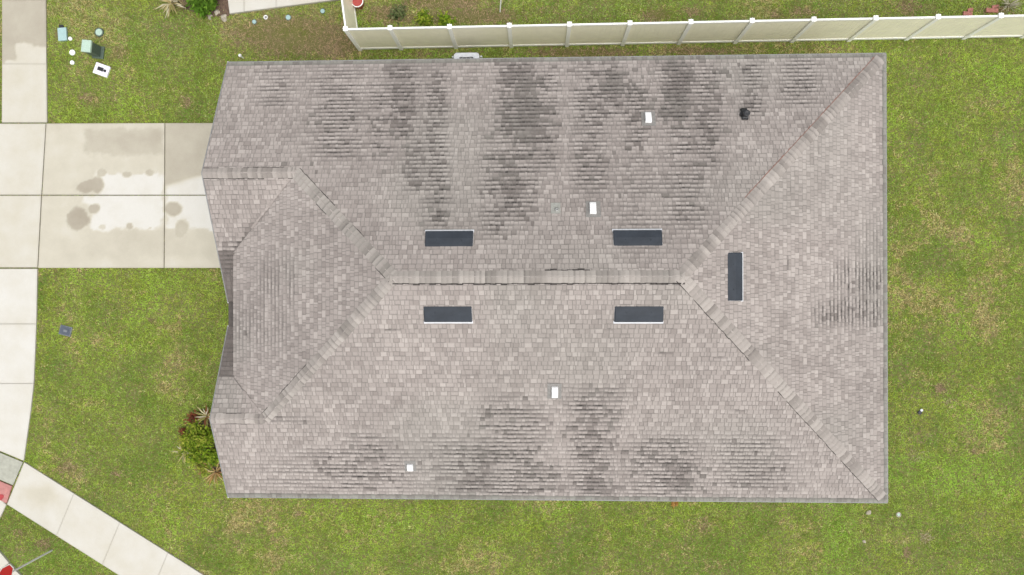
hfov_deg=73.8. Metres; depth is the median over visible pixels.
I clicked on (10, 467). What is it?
curb ramp
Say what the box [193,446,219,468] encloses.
leafy shrub
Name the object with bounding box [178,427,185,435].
red shrub
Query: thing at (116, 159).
driveway
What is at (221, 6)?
mulch bed
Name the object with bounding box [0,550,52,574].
road sign
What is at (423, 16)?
weed clump
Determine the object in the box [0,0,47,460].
sidewalk
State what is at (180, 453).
spiky plant
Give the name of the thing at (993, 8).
brick paver
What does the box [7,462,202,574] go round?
footpath
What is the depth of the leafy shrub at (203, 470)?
23.70 m
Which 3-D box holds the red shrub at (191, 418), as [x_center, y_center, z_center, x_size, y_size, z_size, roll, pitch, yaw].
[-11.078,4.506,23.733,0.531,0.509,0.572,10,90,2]
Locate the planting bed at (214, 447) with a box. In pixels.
[187,418,220,471]
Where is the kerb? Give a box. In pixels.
[0,550,21,574]
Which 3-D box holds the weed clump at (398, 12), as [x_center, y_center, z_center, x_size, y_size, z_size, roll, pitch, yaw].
[-3.963,-9.527,23.585,0.616,0.420,0.737,40,91,2]
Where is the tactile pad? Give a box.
[0,481,12,502]
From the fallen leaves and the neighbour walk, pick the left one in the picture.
the neighbour walk
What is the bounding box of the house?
[201,53,887,502]
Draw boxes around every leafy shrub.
[175,433,190,446]
[181,419,214,452]
[181,443,207,468]
[185,0,218,19]
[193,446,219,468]
[194,460,211,476]
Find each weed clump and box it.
[387,3,406,24]
[414,9,433,26]
[437,10,455,25]
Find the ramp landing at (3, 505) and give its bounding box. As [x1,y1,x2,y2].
[0,500,6,517]
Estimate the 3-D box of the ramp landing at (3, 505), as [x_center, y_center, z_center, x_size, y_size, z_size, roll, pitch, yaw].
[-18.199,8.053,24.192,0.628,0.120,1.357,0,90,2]
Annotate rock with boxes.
[221,14,226,21]
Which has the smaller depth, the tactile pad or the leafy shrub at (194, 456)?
the leafy shrub at (194, 456)
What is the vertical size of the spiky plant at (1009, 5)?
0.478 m
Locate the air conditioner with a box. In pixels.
[452,52,481,58]
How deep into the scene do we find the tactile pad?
24.11 m
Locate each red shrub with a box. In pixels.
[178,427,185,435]
[183,409,199,424]
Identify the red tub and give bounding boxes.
[352,0,363,8]
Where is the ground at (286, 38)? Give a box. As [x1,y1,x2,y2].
[0,0,1023,574]
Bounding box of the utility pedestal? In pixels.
[81,39,104,58]
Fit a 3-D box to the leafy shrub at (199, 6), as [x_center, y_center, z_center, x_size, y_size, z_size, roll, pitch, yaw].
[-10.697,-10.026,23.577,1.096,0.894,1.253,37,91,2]
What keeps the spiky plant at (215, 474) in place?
on the planting bed at (214, 447)
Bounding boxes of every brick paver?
[962,8,972,15]
[985,4,998,12]
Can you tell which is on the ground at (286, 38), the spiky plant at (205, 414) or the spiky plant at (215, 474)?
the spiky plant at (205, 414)
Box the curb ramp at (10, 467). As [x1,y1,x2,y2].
[0,452,22,484]
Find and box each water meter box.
[59,325,72,336]
[93,62,110,77]
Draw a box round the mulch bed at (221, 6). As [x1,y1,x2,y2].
[178,0,229,16]
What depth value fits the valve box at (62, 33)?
24.10 m
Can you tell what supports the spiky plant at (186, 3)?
on the mulch bed at (221, 6)
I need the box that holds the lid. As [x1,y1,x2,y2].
[285,14,291,20]
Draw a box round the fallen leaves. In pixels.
[671,501,677,508]
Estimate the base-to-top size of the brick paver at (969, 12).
0.070 m
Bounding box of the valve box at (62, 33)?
[57,25,67,41]
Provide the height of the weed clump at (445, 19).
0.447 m
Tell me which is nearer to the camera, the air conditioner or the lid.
the air conditioner
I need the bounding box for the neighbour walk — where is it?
[228,0,337,14]
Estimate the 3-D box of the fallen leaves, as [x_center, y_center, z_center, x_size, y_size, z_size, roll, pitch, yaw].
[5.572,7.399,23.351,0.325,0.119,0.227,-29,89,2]
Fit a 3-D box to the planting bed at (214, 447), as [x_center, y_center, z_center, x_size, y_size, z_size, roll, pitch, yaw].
[-10.679,5.539,23.975,1.455,0.118,1.961,0,90,2]
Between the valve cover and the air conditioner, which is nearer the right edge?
the air conditioner
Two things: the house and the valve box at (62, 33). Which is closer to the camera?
the house
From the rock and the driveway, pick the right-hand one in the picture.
the rock
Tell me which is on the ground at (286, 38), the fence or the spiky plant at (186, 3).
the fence
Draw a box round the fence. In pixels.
[341,0,1023,50]
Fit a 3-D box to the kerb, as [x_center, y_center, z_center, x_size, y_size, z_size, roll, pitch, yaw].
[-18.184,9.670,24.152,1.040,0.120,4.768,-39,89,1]
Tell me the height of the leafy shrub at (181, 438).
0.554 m
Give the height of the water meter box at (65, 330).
0.121 m
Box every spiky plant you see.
[153,0,184,17]
[171,443,190,463]
[174,0,189,10]
[192,406,209,426]
[204,461,222,486]
[999,0,1023,12]
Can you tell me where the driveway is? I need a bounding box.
[38,123,219,267]
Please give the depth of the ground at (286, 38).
23.52 m
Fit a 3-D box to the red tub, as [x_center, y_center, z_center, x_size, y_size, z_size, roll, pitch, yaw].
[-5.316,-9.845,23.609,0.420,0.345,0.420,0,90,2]
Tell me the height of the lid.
0.075 m
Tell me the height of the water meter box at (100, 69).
0.125 m
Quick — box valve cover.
[95,28,103,36]
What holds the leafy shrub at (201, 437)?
on the planting bed at (214, 447)
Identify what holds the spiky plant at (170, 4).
on the ground at (286, 38)
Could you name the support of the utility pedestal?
on the ground at (286, 38)

